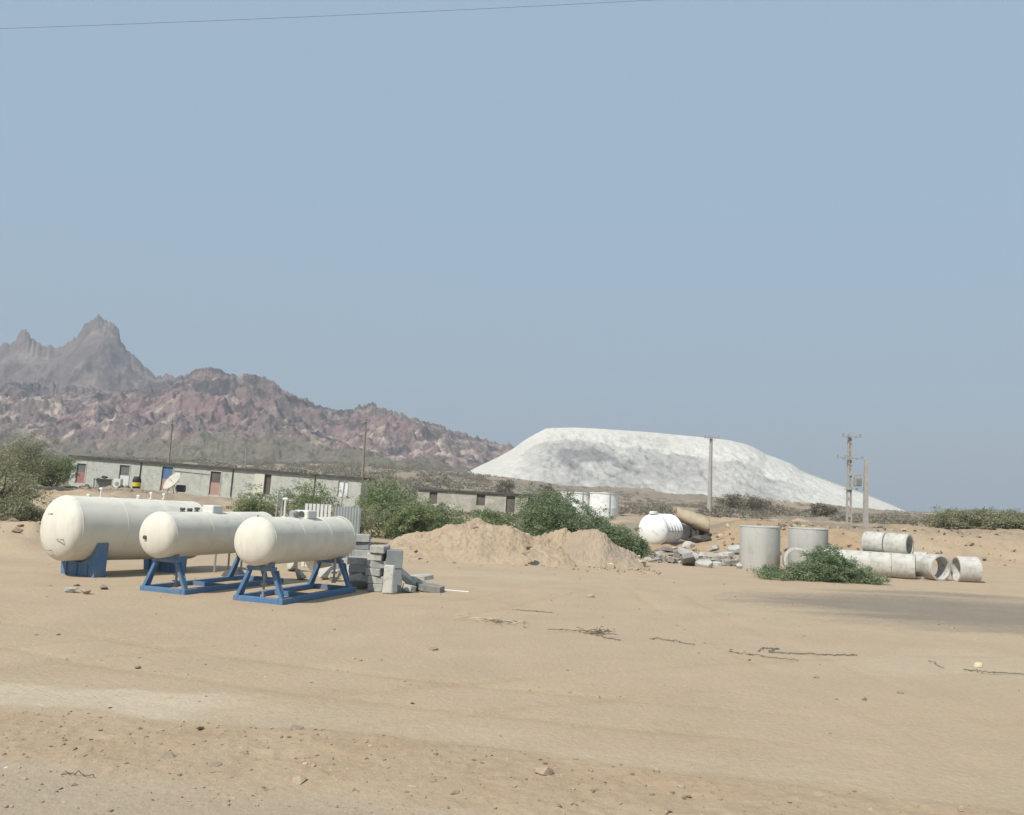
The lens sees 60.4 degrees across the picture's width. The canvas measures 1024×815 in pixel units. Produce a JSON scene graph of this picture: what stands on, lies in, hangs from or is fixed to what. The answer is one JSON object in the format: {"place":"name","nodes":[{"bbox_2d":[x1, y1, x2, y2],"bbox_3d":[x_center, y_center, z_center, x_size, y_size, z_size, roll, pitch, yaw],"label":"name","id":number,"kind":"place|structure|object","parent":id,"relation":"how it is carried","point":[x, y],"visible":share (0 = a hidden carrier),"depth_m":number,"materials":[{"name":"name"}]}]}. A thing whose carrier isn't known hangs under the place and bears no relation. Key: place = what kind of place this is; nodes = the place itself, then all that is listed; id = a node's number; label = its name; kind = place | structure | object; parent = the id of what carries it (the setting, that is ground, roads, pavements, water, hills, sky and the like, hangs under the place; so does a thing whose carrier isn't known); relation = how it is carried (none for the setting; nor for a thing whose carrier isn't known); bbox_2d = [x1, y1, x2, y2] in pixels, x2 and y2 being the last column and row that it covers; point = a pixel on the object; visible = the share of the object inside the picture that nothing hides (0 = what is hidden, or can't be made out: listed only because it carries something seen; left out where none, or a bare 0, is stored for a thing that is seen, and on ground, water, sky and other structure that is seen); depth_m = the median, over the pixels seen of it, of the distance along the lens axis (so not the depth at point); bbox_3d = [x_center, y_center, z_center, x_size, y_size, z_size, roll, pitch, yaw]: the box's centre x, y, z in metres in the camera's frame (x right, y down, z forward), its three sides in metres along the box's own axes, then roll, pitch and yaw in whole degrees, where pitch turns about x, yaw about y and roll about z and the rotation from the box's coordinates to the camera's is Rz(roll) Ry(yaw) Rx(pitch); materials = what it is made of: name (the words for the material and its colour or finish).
{"place":"outdoors","nodes":[
{"label":"outdoors","id":0,"kind":"place"},
{"bbox_2d":[0,314,174,391],"bbox_3d":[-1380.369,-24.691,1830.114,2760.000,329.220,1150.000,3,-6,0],"label":"mountain peak","id":1,"kind":"structure","parent":0,"point":[95,354],"depth_m":1581.42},
{"bbox_2d":[0,367,514,471],"bbox_3d":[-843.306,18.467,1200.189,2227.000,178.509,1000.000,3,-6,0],"label":"mountain ridge","id":2,"kind":"structure","parent":0,"point":[216,414],"depth_m":899.46,"materials":[{"name":"stone"}]},
{"bbox_2d":[0,0,647,28],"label":"overhead cable","id":3,"kind":"object","parent":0,"point":[331,15],"visible":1,"depth_m":15.76,"materials":[{"name":"grey plastic"}]},
{"bbox_2d":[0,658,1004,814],"bbox_3d":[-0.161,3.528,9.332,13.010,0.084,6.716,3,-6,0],"label":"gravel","id":4,"kind":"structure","parent":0,"point":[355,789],"depth_m":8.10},
{"bbox_2d":[0,459,1023,814],"bbox_3d":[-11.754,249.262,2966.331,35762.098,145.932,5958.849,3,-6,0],"label":"ground","id":5,"kind":"structure","parent":0,"point":[718,711],"depth_m":12.06,"materials":[{"name":"sand"}]},
{"bbox_2d":[0,517,40,533],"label":"rubble","id":6,"kind":"object","parent":5,"relation":"on","point":[16,530],"visible":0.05,"depth_m":30.26,"materials":[{"name":"stone"}]},
{"bbox_2d":[0,492,44,521],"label":"dry bush","id":7,"kind":"object","parent":5,"relation":"on","point":[18,508],"visible":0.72,"depth_m":32.05,"materials":[{"name":"green plant"}]},
{"bbox_2d":[0,439,46,500],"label":"thorn tree","id":8,"kind":"object","parent":5,"relation":"on","point":[2,493],"visible":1,"depth_m":32.90,"materials":[{"name":"green plant"}]},
{"bbox_2d":[0,470,54,509],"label":"dry bush","id":9,"kind":"object","parent":5,"relation":"on","point":[26,490],"visible":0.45,"depth_m":39.29,"materials":[{"name":"green plant"}]},
{"bbox_2d":[0,428,65,487],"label":"thorn tree","id":10,"kind":"object","parent":5,"relation":"on","point":[26,455],"visible":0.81,"depth_m":74.72,"materials":[{"name":"green plant"}]},
{"bbox_2d":[15,452,81,486],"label":"thorn tree","id":11,"kind":"object","parent":5,"relation":"on","point":[64,468],"visible":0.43,"depth_m":81.23,"materials":[{"name":"green plant"}]},
{"bbox_2d":[93,478,112,487],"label":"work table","id":12,"kind":"object","parent":5,"relation":"on","point":[101,483],"visible":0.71,"depth_m":90.73,"materials":[{"name":"metal"}]},
{"bbox_2d":[40,488,202,577],"bbox_3d":[-10.528,3.399,24.283,1.680,2.305,4.643,-1,-7,31],"label":"gas tank","id":13,"kind":"object","parent":5,"relation":"on","point":[87,535],"visible":0.67,"depth_m":22.77,"materials":[{"name":"metal"}]},
{"bbox_2d":[132,476,140,488],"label":"barrel","id":14,"kind":"object","parent":5,"relation":"on","point":[136,482],"visible":0.88,"depth_m":89.45,"materials":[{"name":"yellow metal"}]},
{"bbox_2d":[167,420,175,462],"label":"power pole","id":15,"kind":"object","parent":5,"relation":"on","point":[171,425],"visible":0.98,"depth_m":119.89,"materials":[{"name":"grey metal"}]},
{"bbox_2d":[163,473,185,493],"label":"satellite dish","id":16,"kind":"object","parent":5,"relation":"on","point":[171,481],"visible":0.97,"depth_m":87.51,"materials":[{"name":"white paint"}]},
{"bbox_2d":[139,505,283,594],"bbox_3d":[-7.439,3.447,21.870,1.310,2.022,4.310,0,-6,21],"label":"gas tank","id":17,"kind":"object","parent":5,"relation":"on","point":[171,537],"visible":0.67,"depth_m":20.66,"materials":[{"name":"metal"}]},
{"bbox_2d":[68,455,374,506],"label":"barrack block","id":18,"kind":"structure","parent":5,"relation":"on","point":[213,481],"depth_m":90.09,"materials":[{"name":"paint"}]},
{"bbox_2d":[74,462,86,482],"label":"door","id":19,"kind":"structure","parent":18,"relation":"in","point":[82,467],"depth_m":92.44,"materials":[{"name":"red paint"}]},
{"bbox_2d":[118,464,130,485],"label":"door","id":20,"kind":"structure","parent":18,"relation":"in","point":[124,469],"depth_m":91.70,"materials":[{"name":"white paint"}]},
{"bbox_2d":[159,466,173,490],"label":"door","id":21,"kind":"structure","parent":18,"relation":"in","point":[167,471],"depth_m":90.96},
{"bbox_2d":[208,470,221,494],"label":"door","id":22,"kind":"structure","parent":18,"relation":"in","point":[215,481],"depth_m":90.06,"materials":[{"name":"paint"}]},
{"bbox_2d":[336,479,348,496],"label":"door","id":23,"kind":"structure","parent":18,"relation":"in","point":[340,481],"depth_m":87.93,"materials":[{"name":"white paint"}]},
{"bbox_2d":[213,553,242,572],"bbox_3d":[-8.375,4.501,26.030,0.090,0.665,1.426,1,-6,18],"label":"pipe stand","id":24,"kind":"object","parent":5,"relation":"on","point":[215,558],"visible":0.28,"depth_m":25.99,"materials":[{"name":"white paint"}]},
{"bbox_2d":[221,567,244,576],"bbox_3d":[-7.797,4.621,24.653,0.684,0.323,1.000,3,-6,0],"label":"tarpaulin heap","id":25,"kind":"object","parent":5,"relation":"on","point":[239,571],"visible":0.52,"depth_m":24.42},
{"bbox_2d":[0,454,494,507],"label":"scrub","id":26,"kind":"object","parent":5,"relation":"on","point":[356,472],"visible":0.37,"depth_m":326.00,"materials":[{"name":"green plant"}]},
{"bbox_2d":[226,481,279,516],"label":"mesquite bush","id":27,"kind":"object","parent":5,"relation":"on","point":[252,506],"visible":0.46,"depth_m":43.38,"materials":[{"name":"green plant"}]},
{"bbox_2d":[287,562,297,570],"bbox_3d":[-6.625,4.702,26.978,0.421,0.514,0.574,15,-35,-40],"label":"rubble chunk","id":28,"kind":"object","parent":5,"relation":"on","point":[292,566],"visible":0.44,"depth_m":26.84,"materials":[{"name":"concrete"}]},
{"bbox_2d":[233,498,356,604],"bbox_3d":[-5.058,3.319,20.950,1.270,2.316,4.115,1,-6,18],"label":"gas tank","id":29,"kind":"object","parent":5,"relation":"on","point":[268,543],"visible":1,"depth_m":20.07,"materials":[{"name":"metal"}]},
{"bbox_2d":[292,776,306,784],"bbox_3d":[-1.880,3.288,7.793,0.130,0.064,0.189,1,-6,18],"label":"stone","id":30,"kind":"object","parent":5,"relation":"on","point":[298,780],"visible":1,"depth_m":7.75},
{"bbox_2d":[265,474,351,516],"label":"mesquite bush","id":31,"kind":"object","parent":5,"relation":"on","point":[304,498],"visible":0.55,"depth_m":42.63,"materials":[{"name":"green plant"}]},
{"bbox_2d":[301,503,331,566],"bbox_3d":[-6.383,4.175,28.725,0.886,2.039,0.085,3,-6,0],"label":"slatted panel","id":32,"kind":"object","parent":5,"relation":"on","point":[325,512],"visible":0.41,"depth_m":28.77,"materials":[{"name":"white paint"}]},
{"bbox_2d":[305,561,331,572],"bbox_3d":[-5.771,4.614,26.337,0.684,0.600,0.504,-26,0,38],"label":"rubble chunk","id":33,"kind":"object","parent":5,"relation":"on","point":[311,565],"visible":0.23,"depth_m":26.31,"materials":[{"name":"concrete"}]},
{"bbox_2d":[318,566,332,578],"bbox_3d":[-5.291,4.707,25.039,0.450,0.407,0.400,4,-6,-14],"label":"rubble chunk","id":34,"kind":"object","parent":5,"relation":"on","point":[323,573],"visible":0.69,"depth_m":24.91,"materials":[{"name":"concrete"}]},
{"bbox_2d":[332,507,360,568],"bbox_3d":[-5.153,4.098,27.239,0.837,2.010,0.094,3,-6,0],"label":"corrugated sheet","id":35,"kind":"object","parent":5,"relation":"on","point":[352,515],"visible":0.34,"depth_m":27.33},
{"bbox_2d":[327,500,380,538],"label":"mesquite bush","id":36,"kind":"object","parent":5,"relation":"on","point":[364,525],"visible":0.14,"depth_m":41.80,"materials":[{"name":"green plant"}]},
{"bbox_2d":[361,419,368,476],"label":"power pole","id":37,"kind":"object","parent":5,"relation":"on","point":[363,453],"visible":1,"depth_m":111.81,"materials":[{"name":"grey metal"}]},
{"bbox_2d":[367,583,382,591],"bbox_3d":[-3.471,4.638,22.710,0.397,0.188,0.400,1,-6,12],"label":"concrete block","id":38,"kind":"object","parent":5,"relation":"on","point":[375,587],"depth_m":22.52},
{"bbox_2d":[368,575,383,583],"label":"concrete block","id":39,"kind":"object","parent":38,"relation":"on","point":[375,579],"depth_m":22.60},
{"bbox_2d":[365,567,383,575],"bbox_3d":[-3.543,4.253,22.801,0.397,0.188,0.400,1,-6,12],"label":"concrete block","id":40,"kind":"object","parent":39,"relation":"on","point":[369,571],"depth_m":22.62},
{"bbox_2d":[371,560,385,568],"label":"concrete block","id":41,"kind":"object","parent":40,"relation":"on","point":[378,564],"depth_m":22.65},
{"bbox_2d":[367,552,385,560],"bbox_3d":[-3.513,3.866,22.832,0.397,0.188,0.400,2,-6,11],"label":"concrete block","id":42,"kind":"object","parent":41,"relation":"on","point":[376,557],"depth_m":22.64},
{"bbox_2d":[369,545,389,553],"bbox_3d":[-3.428,3.669,22.782,0.397,0.188,0.400,1,-6,14],"label":"concrete block","id":43,"kind":"object","parent":42,"relation":"on","point":[381,549],"depth_m":22.60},
{"bbox_2d":[353,465,420,538],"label":"mesquite bush","id":44,"kind":"object","parent":5,"relation":"on","point":[373,497],"visible":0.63,"depth_m":47.34,"materials":[{"name":"green plant"}]},
{"bbox_2d":[382,565,394,593],"bbox_3d":[-3.112,4.338,22.201,0.271,0.722,0.100,2,-12,6],"label":"narrow slab","id":45,"kind":"object","parent":5,"relation":"on","point":[388,579],"depth_m":22.16,"materials":[{"name":"concrete"}]},
{"bbox_2d":[393,569,401,591],"bbox_3d":[-3.072,4.468,22.854,0.410,0.594,0.500,4,-6,-8],"label":"concrete block","id":46,"kind":"object","parent":5,"relation":"on","point":[397,580],"depth_m":22.62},
{"bbox_2d":[386,549,402,568],"bbox_3d":[-3.064,3.935,22.887,0.431,0.465,0.500,4,-6,-8],"label":"concrete block","id":47,"kind":"object","parent":46,"relation":"on","point":[394,557],"depth_m":22.65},
{"bbox_2d":[376,492,439,541],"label":"mesquite bush","id":48,"kind":"object","parent":5,"relation":"on","point":[403,519],"visible":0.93,"depth_m":42.30,"materials":[{"name":"green plant"}]},
{"bbox_2d":[402,583,415,592],"bbox_3d":[-2.636,4.678,22.784,0.324,0.150,0.398,8,-13,42],"label":"broken slab","id":49,"kind":"object","parent":5,"relation":"on","point":[409,588],"depth_m":22.64,"materials":[{"name":"concrete"}]},
{"bbox_2d":[402,568,417,590],"bbox_3d":[-2.822,4.475,23.251,0.976,0.125,0.474,41,3,-3],"label":"broken slab","id":50,"kind":"object","parent":5,"relation":"on","point":[407,578],"depth_m":23.15,"materials":[{"name":"concrete"}]},
{"bbox_2d":[410,573,433,580],"bbox_3d":[-2.592,4.780,24.805,0.746,0.112,0.581,0,-1,-12],"label":"broken slab","id":51,"kind":"object","parent":5,"relation":"on","point":[424,576],"depth_m":24.72,"materials":[{"name":"concrete"}]},
{"bbox_2d":[416,583,444,592],"bbox_3d":[-2.171,4.737,23.163,0.794,0.150,0.516,6,-2,10],"label":"broken slab","id":52,"kind":"object","parent":5,"relation":"on","point":[430,587],"depth_m":22.95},
{"bbox_2d":[422,496,470,530],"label":"mesquite bush","id":53,"kind":"object","parent":5,"relation":"on","point":[443,511],"visible":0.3,"depth_m":45.41,"materials":[{"name":"green plant"}]},
{"bbox_2d":[386,518,575,567],"bbox_3d":[-1.538,5.468,36.228,8.140,1.889,6.000,3,-6,0],"label":"sand heap","id":54,"kind":"object","parent":5,"relation":"on","point":[485,542],"visible":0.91,"depth_m":34.54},
{"bbox_2d":[415,488,551,514],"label":"ruined block","id":55,"kind":"structure","parent":5,"relation":"on","point":[468,501],"depth_m":104.48,"materials":[{"name":"concrete"}]},
{"bbox_2d":[453,613,526,622],"bbox_3d":[-0.521,4.362,18.143,1.535,0.092,0.927,0,-6,27],"label":"twig tangle","id":56,"kind":"object","parent":5,"relation":"on","point":[462,617],"visible":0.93,"depth_m":18.20,"materials":[{"name":"wood"}]},
{"bbox_2d":[466,505,520,529],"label":"mesquite bush","id":57,"kind":"object","parent":5,"relation":"on","point":[493,517],"visible":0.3,"depth_m":45.30,"materials":[{"name":"green plant"}]},
{"bbox_2d":[494,478,515,492],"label":"desert bush","id":58,"kind":"object","parent":5,"relation":"on","point":[509,485],"visible":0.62,"depth_m":149.04,"materials":[{"name":"grey plant"}]},
{"bbox_2d":[407,560,660,574],"bbox_3d":[0.398,5.937,33.200,10.307,0.142,3.351,3,-6,0],"label":"rubble","id":59,"kind":"object","parent":5,"relation":"on","point":[636,569],"visible":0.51,"depth_m":33.03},
{"bbox_2d":[535,766,553,775],"bbox_3d":[0.294,3.416,8.266,0.175,0.086,0.158,-11,-19,23],"label":"stone","id":60,"kind":"object","parent":5,"relation":"on","point":[545,770],"visible":0.97,"depth_m":8.22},
{"bbox_2d":[511,481,584,535],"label":"mesquite bush","id":61,"kind":"object","parent":5,"relation":"on","point":[527,505],"visible":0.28,"depth_m":44.34,"materials":[{"name":"green plant"}]},
{"bbox_2d":[536,528,574,544],"bbox_3d":[2.147,5.838,36.812,3.239,1.624,4.000,3,-6,0],"label":"sand heap","id":62,"kind":"object","parent":5,"relation":"on","point":[560,536],"visible":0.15,"depth_m":36.53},
{"bbox_2d":[560,492,589,515],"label":"storage tank","id":63,"kind":"object","parent":5,"relation":"on","point":[582,496],"visible":0.38,"depth_m":86.05,"materials":[{"name":"white paint"}]},
{"bbox_2d":[548,627,617,634],"bbox_3d":[1.384,4.364,17.267,1.380,0.093,0.808,3,-6,0],"label":"twig tangle","id":64,"kind":"object","parent":5,"relation":"on","point":[592,632],"visible":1,"depth_m":17.18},
{"bbox_2d":[517,490,655,556],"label":"mesquite bush","id":65,"kind":"object","parent":5,"relation":"on","point":[634,544],"visible":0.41,"depth_m":41.20,"materials":[{"name":"green plant"}]},
{"bbox_2d":[561,529,644,568],"bbox_3d":[3.608,5.795,35.919,3.260,1.659,3.600,3,-6,0],"label":"sand heap","id":66,"kind":"object","parent":5,"relation":"on","point":[591,548],"visible":0.87,"depth_m":35.01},
{"bbox_2d":[589,492,618,517],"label":"storage tank","id":67,"kind":"object","parent":5,"relation":"on","point":[599,500],"visible":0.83,"depth_m":84.34,"materials":[{"name":"white paint"}]},
{"bbox_2d":[638,511,682,544],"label":"water tank","id":68,"kind":"object","parent":5,"relation":"on","point":[657,528],"visible":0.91,"depth_m":53.33,"materials":[{"name":"white plastic"}]},
{"bbox_2d":[681,552,695,565],"bbox_3d":[7.445,6.426,37.112,0.664,0.223,0.958,-29,-42,18],"label":"rubble slab","id":69,"kind":"object","parent":5,"relation":"on","point":[687,559],"depth_m":36.91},
{"bbox_2d":[678,547,699,557],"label":"rubble slab","id":70,"kind":"object","parent":5,"relation":"on","point":[681,550],"depth_m":42.58,"materials":[{"name":"concrete"}]},
{"bbox_2d":[640,553,738,565],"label":"rubble","id":71,"kind":"object","parent":5,"relation":"on","point":[665,557],"visible":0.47,"depth_m":40.64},
{"bbox_2d":[677,507,709,541],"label":"canvas bundle","id":72,"kind":"object","parent":5,"relation":"on","point":[696,523],"visible":0.9,"depth_m":56.53,"materials":[{"name":"fabric"}]},
{"bbox_2d":[690,535,711,542],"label":"scrap lump","id":73,"kind":"object","parent":5,"relation":"on","point":[699,538],"visible":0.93,"depth_m":53.67,"materials":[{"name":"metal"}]},
{"bbox_2d":[695,559,712,567],"bbox_3d":[7.987,6.504,36.618,0.760,0.176,0.536,1,20,35],"label":"rubble slab","id":74,"kind":"object","parent":5,"relation":"on","point":[705,563],"depth_m":36.50,"materials":[{"name":"concrete"}]},
{"bbox_2d":[704,435,719,512],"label":"power pole","id":75,"kind":"object","parent":5,"relation":"on","point":[709,502],"visible":0.99,"depth_m":97.67,"materials":[{"name":"concrete"}]},
{"bbox_2d":[451,475,994,527],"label":"scrub","id":76,"kind":"object","parent":5,"relation":"on","point":[721,511],"visible":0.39,"depth_m":126.80,"materials":[{"name":"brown plant"}]},
{"bbox_2d":[712,493,749,509],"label":"desert bush","id":77,"kind":"object","parent":5,"relation":"on","point":[730,500],"visible":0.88,"depth_m":149.13,"materials":[{"name":"grey plant"}]},
{"bbox_2d":[739,525,780,570],"bbox_3d":[10.374,5.882,36.846,1.676,1.837,1.676,2,-6,0],"label":"concrete ring","id":78,"kind":"object","parent":5,"relation":"on","point":[759,546],"visible":0.76,"depth_m":36.16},
{"bbox_2d":[736,493,788,512],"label":"desert bush","id":79,"kind":"object","parent":5,"relation":"on","point":[753,504],"visible":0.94,"depth_m":138.88,"materials":[{"name":"grey plant"}]},
{"bbox_2d":[782,547,808,566],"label":"concrete ring","id":80,"kind":"object","parent":5,"relation":"on","point":[787,553],"visible":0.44,"depth_m":35.53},
{"bbox_2d":[758,647,856,655],"bbox_3d":[5.370,4.447,15.973,1.752,0.047,0.554,1,-6,14],"label":"cable scrap","id":81,"kind":"object","parent":5,"relation":"on","point":[771,651],"visible":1,"depth_m":15.91,"materials":[{"name":"grey"}]},
{"bbox_2d":[788,527,828,567],"bbox_3d":[12.993,6.199,38.636,1.703,1.811,1.703,3,-6,0],"label":"concrete ring","id":82,"kind":"object","parent":5,"relation":"on","point":[805,538],"visible":0.6,"depth_m":38.01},
{"bbox_2d":[746,543,891,584],"bbox_3d":[11.403,5.771,32.850,5.161,1.489,2.839,3,-6,0],"label":"mesquite bush","id":83,"kind":"object","parent":5,"relation":"on","point":[825,566],"visible":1,"depth_m":32.31,"materials":[{"name":"green plant"}]},
{"bbox_2d":[803,502,839,516],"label":"desert bush","id":84,"kind":"object","parent":5,"relation":"on","point":[819,509],"visible":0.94,"depth_m":129.05,"materials":[{"name":"grey plant"}]},
{"bbox_2d":[625,518,1021,565],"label":"rubble","id":85,"kind":"object","parent":5,"relation":"on","point":[791,524],"visible":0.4,"depth_m":55.25,"materials":[{"name":"concrete"}]},
{"bbox_2d":[837,433,863,525],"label":"power pole","id":86,"kind":"object","parent":5,"relation":"on","point":[849,444],"visible":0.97,"depth_m":68.80,"materials":[{"name":"concrete"}]},
{"bbox_2d":[844,473,863,489],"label":"transformer","id":87,"kind":"object","parent":86,"relation":"attached to","point":[857,480],"visible":1,"depth_m":68.46,"materials":[{"name":"grey metal"}]},
{"bbox_2d":[847,550,871,574],"bbox_3d":[14.554,6.506,36.803,0.900,1.044,1.044,0,-6,26],"label":"concrete ring","id":88,"kind":"object","parent":5,"relation":"on","point":[864,557],"visible":0.45,"depth_m":36.41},
{"bbox_2d":[862,460,868,527],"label":"power pole","id":89,"kind":"object","parent":5,"relation":"on","point":[865,522],"visible":0.64,"depth_m":68.17,"materials":[{"name":"concrete"}]},
{"bbox_2d":[871,552,891,577],"bbox_3d":[15.278,6.505,36.455,0.860,1.044,1.044,0,-6,26],"label":"concrete ring","id":90,"kind":"object","parent":5,"relation":"on","point":[881,562],"visible":0.68,"depth_m":36.05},
{"bbox_2d":[861,531,886,551],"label":"concrete ring","id":91,"kind":"object","parent":90,"relation":"on","point":[872,541],"visible":0.68,"depth_m":37.00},
{"bbox_2d":[892,553,915,578],"bbox_3d":[16.051,6.507,36.107,0.920,1.044,1.044,0,-6,26],"label":"concrete ring","id":92,"kind":"object","parent":5,"relation":"on","point":[903,566],"visible":0.84,"depth_m":35.74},
{"bbox_2d":[883,533,913,553],"bbox_3d":[16.066,5.711,36.589,0.920,0.954,0.954,-3,-8,44],"label":"concrete ring","id":93,"kind":"object","parent":92,"relation":"on","point":[898,543],"visible":0.84,"depth_m":36.38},
{"bbox_2d":[914,551,927,575],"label":"concrete ring","id":94,"kind":"object","parent":5,"relation":"on","point":[919,555],"visible":0.23,"depth_m":37.58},
{"bbox_2d":[919,554,950,580],"bbox_3d":[17.270,6.525,35.910,1.084,1.084,0.620,5,-6,-20],"label":"concrete ring","id":95,"kind":"object","parent":5,"relation":"on","point":[943,573],"visible":0.98,"depth_m":35.81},
{"bbox_2d":[951,556,982,582],"bbox_3d":[18.388,6.557,35.610,0.840,1.064,1.064,2,-6,5],"label":"concrete ring","id":96,"kind":"object","parent":5,"relation":"on","point":[966,569],"visible":0.95,"depth_m":35.22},
{"bbox_2d":[916,504,1023,529],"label":"mesquite bush","id":97,"kind":"object","parent":5,"relation":"on","point":[974,518],"visible":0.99,"depth_m":72.55,"materials":[{"name":"green plant"}]},
{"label":"concrete block","id":98,"kind":"object","parent":5,"relation":"on","visible":0},
{"bbox_2d":[349,573,368,587],"bbox_3d":[-4.002,4.569,23.165,0.620,0.429,0.332,3,-6,-4],"label":"rubble chunk","id":99,"kind":"object","parent":98,"relation":"on","point":[358,579],"visible":0.78,"depth_m":23.10,"materials":[{"name":"concrete"}]},
{"bbox_2d":[0,0,1023,512],"label":"sky","id":100,"kind":"structure","parent":0,"point":[782,229],"materials":[{"name":"blue"}]},
{"bbox_2d":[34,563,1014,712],"bbox_3d":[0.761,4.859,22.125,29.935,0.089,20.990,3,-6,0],"label":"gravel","id":101,"kind":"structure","parent":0,"point":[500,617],"depth_m":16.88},
{"bbox_2d":[470,427,904,510],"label":"white hill","id":102,"kind":"structure","parent":0,"point":[658,462],"depth_m":495.87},
{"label":"concrete block","id":103,"kind":"object","parent":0,"visible":0},
{"bbox_2d":[348,565,369,572],"bbox_3d":[-4.057,4.283,23.400,0.515,0.190,0.350,3,-6,2],"label":"concrete block","id":104,"kind":"object","parent":103,"relation":"on","point":[357,568],"depth_m":23.23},
{"bbox_2d":[347,556,368,564],"bbox_3d":[-4.108,4.092,23.487,0.515,0.190,0.350,3,-6,0],"label":"concrete block","id":105,"kind":"object","parent":104,"relation":"on","point":[351,560],"depth_m":23.32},
{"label":"concrete block","id":106,"kind":"object","parent":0,"visible":0},
{"bbox_2d":[354,549,368,556],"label":"concrete block","id":107,"kind":"object","parent":106,"relation":"on","point":[359,553],"depth_m":25.18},
{"bbox_2d":[354,542,371,549],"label":"concrete block","id":108,"kind":"object","parent":107,"relation":"on","point":[363,545],"depth_m":25.24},
{"bbox_2d":[356,534,370,541],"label":"concrete block","id":109,"kind":"object","parent":108,"relation":"on","point":[363,537],"depth_m":25.19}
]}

